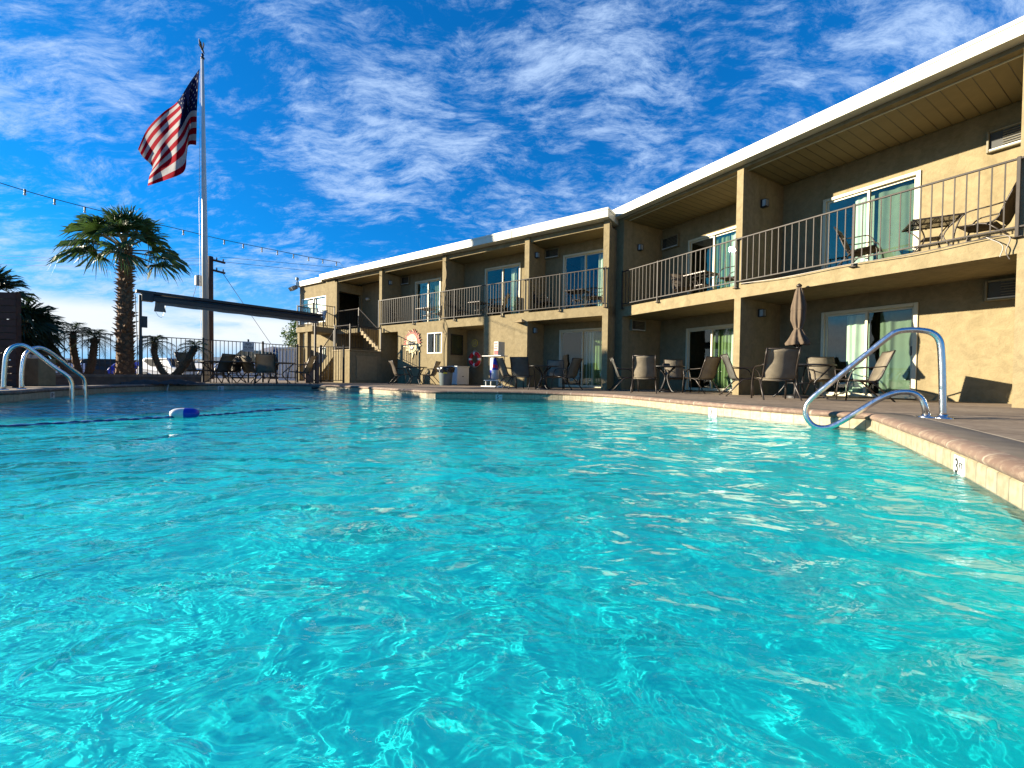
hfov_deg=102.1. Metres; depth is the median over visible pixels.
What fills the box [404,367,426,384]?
patio table
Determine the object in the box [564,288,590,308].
balcony table
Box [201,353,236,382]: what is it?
sling chair
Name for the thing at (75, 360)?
date palm
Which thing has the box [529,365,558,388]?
patio table
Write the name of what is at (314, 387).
skimmer mouth
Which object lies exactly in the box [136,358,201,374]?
parked car
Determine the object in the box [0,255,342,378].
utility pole
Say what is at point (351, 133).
sky
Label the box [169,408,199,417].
pool float
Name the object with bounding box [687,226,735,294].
sliding door
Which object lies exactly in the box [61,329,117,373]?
date palm
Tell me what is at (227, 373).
patio table
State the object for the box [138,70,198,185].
flag
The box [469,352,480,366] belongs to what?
life ring
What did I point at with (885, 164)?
motel wing
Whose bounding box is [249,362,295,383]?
patio table
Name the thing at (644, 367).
sling chair
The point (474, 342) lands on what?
round sign
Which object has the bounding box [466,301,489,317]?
balcony table
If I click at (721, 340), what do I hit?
sliding door
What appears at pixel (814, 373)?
sling chair
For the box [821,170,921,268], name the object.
sliding door
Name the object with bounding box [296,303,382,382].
outside stair
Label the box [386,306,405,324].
sling chair
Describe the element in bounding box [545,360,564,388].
sling chair
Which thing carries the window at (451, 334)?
in the motel wing at (554, 259)
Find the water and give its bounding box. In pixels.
[0,389,1023,767]
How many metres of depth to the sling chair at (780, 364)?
8.04 m
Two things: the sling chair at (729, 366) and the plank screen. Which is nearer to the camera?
the plank screen
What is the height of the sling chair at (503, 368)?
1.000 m
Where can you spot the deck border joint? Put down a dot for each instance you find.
(973, 429)
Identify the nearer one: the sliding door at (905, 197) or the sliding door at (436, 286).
the sliding door at (905, 197)
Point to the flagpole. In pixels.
(205, 316)
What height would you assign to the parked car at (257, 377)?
1.349 m
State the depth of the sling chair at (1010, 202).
7.18 m
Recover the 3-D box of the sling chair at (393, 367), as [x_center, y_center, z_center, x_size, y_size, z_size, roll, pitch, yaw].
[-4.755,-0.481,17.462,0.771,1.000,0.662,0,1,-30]
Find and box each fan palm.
[0,264,53,373]
[0,296,70,373]
[47,202,193,374]
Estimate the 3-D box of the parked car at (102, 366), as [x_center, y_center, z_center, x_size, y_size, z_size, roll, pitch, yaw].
[-34.691,-1.314,35.998,4.392,1.662,1.919,0,1,-23]
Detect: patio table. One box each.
[197,361,248,382]
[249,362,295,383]
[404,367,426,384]
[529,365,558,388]
[656,366,684,392]
[772,364,836,398]
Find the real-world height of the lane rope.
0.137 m
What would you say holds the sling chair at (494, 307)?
on the motel wing at (554, 259)
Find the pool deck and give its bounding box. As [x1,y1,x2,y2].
[0,378,1023,442]
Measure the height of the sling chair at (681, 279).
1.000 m
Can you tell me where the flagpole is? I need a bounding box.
[199,39,209,381]
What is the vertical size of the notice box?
0.500 m
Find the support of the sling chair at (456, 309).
on the motel wing at (554, 259)
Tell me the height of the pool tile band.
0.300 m
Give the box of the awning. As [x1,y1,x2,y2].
[135,289,322,382]
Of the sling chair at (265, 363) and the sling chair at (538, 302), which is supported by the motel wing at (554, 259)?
the sling chair at (538, 302)
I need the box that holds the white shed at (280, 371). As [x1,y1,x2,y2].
[277,347,304,380]
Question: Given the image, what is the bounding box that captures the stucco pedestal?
[23,352,56,385]
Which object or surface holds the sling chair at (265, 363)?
on the pool deck
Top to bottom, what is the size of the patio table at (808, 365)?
0.752 m
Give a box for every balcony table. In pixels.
[416,307,436,322]
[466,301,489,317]
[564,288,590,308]
[683,270,720,294]
[901,213,963,252]
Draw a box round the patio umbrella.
[782,283,810,398]
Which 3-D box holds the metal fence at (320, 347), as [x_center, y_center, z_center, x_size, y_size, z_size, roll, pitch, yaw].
[-9.038,-0.898,18.439,1.019,1.660,0.070,0,1,-18]
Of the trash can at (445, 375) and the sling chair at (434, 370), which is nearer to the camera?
the trash can at (445, 375)
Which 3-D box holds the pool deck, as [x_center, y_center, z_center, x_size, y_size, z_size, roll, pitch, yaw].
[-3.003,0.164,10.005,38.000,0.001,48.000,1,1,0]
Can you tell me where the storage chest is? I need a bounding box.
[451,366,469,384]
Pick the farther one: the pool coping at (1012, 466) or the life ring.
the life ring
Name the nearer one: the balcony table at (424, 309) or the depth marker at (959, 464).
the depth marker at (959, 464)
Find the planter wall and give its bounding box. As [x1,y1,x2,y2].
[56,374,200,384]
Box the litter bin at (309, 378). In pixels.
[305,362,319,382]
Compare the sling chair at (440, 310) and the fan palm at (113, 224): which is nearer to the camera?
the fan palm at (113, 224)
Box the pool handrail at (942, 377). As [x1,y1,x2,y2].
[802,327,953,428]
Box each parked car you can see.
[80,359,115,372]
[108,362,138,373]
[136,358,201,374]
[195,363,215,377]
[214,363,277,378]
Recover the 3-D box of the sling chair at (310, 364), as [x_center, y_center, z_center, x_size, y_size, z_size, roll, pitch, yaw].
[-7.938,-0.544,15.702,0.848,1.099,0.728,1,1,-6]
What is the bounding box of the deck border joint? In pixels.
[913,415,1022,441]
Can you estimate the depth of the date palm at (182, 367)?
14.01 m
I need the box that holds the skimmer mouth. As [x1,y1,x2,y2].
[311,386,324,389]
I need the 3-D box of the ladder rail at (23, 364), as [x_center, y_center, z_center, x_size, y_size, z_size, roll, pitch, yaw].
[-9.385,0.115,8.485,0.167,1.752,1.171,1,1,10]
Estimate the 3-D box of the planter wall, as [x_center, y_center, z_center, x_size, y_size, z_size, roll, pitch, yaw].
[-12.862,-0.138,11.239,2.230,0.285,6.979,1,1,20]
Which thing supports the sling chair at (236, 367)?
on the pool deck
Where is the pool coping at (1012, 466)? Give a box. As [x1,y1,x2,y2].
[0,384,1023,482]
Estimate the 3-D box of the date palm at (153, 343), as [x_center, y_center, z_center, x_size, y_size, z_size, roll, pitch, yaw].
[-12.069,-0.932,14.029,1.190,1.508,1.186,1,1,0]
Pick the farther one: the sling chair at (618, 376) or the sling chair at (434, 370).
the sling chair at (434, 370)
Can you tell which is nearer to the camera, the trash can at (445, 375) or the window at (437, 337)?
the trash can at (445, 375)
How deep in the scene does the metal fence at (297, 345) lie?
17.93 m
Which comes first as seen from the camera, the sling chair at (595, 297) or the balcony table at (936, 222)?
the balcony table at (936, 222)
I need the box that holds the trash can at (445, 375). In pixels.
[437,366,454,385]
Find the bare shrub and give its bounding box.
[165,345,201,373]
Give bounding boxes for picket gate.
[320,345,344,382]
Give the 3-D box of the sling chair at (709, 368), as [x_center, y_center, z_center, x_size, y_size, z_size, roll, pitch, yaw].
[5.170,-0.234,11.237,0.662,1.000,0.771,0,1,-24]
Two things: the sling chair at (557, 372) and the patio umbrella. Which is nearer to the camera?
the patio umbrella
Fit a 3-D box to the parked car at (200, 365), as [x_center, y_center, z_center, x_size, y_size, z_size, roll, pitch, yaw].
[-25.376,-0.975,32.997,4.392,1.349,1.919,1,1,8]
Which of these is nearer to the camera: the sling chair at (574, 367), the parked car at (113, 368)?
the sling chair at (574, 367)
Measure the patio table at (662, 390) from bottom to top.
0.742 m
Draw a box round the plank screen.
[0,292,21,386]
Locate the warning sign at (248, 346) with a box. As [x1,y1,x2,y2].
[243,339,253,381]
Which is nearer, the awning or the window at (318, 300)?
the awning
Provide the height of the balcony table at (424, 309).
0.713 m
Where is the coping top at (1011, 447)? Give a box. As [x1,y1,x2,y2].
[0,383,1023,458]
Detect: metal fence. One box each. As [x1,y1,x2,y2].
[56,331,263,381]
[261,342,298,381]
[296,346,321,382]
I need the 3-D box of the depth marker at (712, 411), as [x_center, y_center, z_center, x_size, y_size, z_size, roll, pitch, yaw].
[3.212,0.454,6.620,0.008,0.140,0.170,0,1,-21]
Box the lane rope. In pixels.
[0,408,301,427]
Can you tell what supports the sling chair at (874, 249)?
on the motel wing at (885, 164)
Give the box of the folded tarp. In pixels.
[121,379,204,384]
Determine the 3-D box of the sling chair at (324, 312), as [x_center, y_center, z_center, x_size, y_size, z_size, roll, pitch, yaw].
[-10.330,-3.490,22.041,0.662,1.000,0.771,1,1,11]
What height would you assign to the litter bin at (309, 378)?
0.870 m
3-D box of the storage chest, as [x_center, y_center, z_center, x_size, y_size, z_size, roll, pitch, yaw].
[-2.396,-0.373,17.754,0.840,0.780,0.790,1,1,35]
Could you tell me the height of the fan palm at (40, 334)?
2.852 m
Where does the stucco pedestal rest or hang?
on the pool deck
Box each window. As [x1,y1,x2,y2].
[302,295,325,323]
[319,347,325,362]
[427,332,441,353]
[451,334,462,355]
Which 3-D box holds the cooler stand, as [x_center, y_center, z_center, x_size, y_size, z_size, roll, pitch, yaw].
[-0.613,-0.470,15.287,0.960,1.150,0.500,1,1,35]
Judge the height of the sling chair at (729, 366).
1.000 m
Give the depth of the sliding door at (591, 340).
15.41 m
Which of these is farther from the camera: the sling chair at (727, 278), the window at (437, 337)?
the window at (437, 337)
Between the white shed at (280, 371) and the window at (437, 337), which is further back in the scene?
the white shed at (280, 371)
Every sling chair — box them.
[174,352,210,382]
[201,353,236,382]
[213,355,245,382]
[237,356,268,382]
[253,353,276,383]
[287,355,317,383]
[317,310,327,327]
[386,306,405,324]
[388,360,409,383]
[419,361,440,384]
[429,306,441,321]
[449,299,468,319]
[489,293,509,315]
[495,358,523,388]
[508,357,534,389]
[532,292,553,310]
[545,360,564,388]
[551,358,582,389]
[586,288,602,306]
[609,357,638,391]
[630,355,656,393]
[663,360,690,391]
[671,274,698,297]
[682,356,722,393]
[716,266,734,288]
[719,354,762,396]
[751,348,801,400]
[804,357,847,397]
[834,226,883,265]
[836,350,895,401]
[952,183,1015,244]
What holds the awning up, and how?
on the pool deck
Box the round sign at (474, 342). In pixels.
[472,339,477,346]
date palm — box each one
[32,319,77,373]
[52,321,106,373]
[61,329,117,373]
[131,335,175,374]
[170,340,214,374]
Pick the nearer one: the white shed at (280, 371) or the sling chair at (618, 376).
the sling chair at (618, 376)
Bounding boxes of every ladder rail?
[0,343,74,398]
[17,346,87,396]
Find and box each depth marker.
[708,408,716,415]
[954,454,964,476]
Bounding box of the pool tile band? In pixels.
[0,386,1023,510]
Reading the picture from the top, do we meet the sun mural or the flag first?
the flag
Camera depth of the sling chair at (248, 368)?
15.68 m
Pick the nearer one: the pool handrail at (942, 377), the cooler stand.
the pool handrail at (942, 377)
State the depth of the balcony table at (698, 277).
12.18 m
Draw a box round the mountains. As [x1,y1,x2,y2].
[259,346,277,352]
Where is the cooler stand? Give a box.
[481,355,508,386]
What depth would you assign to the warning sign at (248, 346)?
16.82 m
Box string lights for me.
[1,183,345,270]
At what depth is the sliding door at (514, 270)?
17.44 m
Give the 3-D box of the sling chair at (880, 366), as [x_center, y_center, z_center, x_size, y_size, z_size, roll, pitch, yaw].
[7.055,-0.156,8.270,0.771,1.000,0.662,1,1,24]
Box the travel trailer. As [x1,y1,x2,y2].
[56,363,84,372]
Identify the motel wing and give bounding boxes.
[288,207,617,389]
[612,16,1023,407]
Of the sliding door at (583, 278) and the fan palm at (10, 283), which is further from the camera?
the sliding door at (583, 278)
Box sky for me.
[0,0,1023,359]
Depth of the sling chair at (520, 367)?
12.61 m
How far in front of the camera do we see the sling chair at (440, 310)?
18.55 m
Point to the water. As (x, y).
(326, 579)
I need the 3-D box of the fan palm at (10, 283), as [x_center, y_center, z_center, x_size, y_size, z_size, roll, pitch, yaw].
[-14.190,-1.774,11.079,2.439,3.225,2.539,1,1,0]
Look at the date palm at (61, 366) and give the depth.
12.24 m
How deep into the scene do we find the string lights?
16.78 m
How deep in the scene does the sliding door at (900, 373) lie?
9.59 m
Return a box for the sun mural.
[403,329,420,358]
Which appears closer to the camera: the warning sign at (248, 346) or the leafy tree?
the warning sign at (248, 346)
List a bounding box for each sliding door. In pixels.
[415,277,440,322]
[484,263,520,316]
[558,328,601,387]
[562,249,602,308]
[685,324,733,391]
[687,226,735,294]
[819,302,918,398]
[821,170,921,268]
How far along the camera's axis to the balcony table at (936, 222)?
7.94 m
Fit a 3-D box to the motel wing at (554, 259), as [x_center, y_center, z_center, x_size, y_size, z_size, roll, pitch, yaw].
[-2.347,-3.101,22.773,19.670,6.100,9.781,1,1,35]
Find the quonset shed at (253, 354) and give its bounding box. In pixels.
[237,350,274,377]
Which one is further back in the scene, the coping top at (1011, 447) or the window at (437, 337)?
the window at (437, 337)
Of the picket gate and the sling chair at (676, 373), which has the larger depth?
the picket gate
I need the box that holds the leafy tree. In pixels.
[279,320,299,346]
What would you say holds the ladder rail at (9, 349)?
attached to the coping top at (1011, 447)
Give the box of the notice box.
[494,341,504,355]
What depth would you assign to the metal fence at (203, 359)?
15.40 m
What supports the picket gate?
on the pool deck

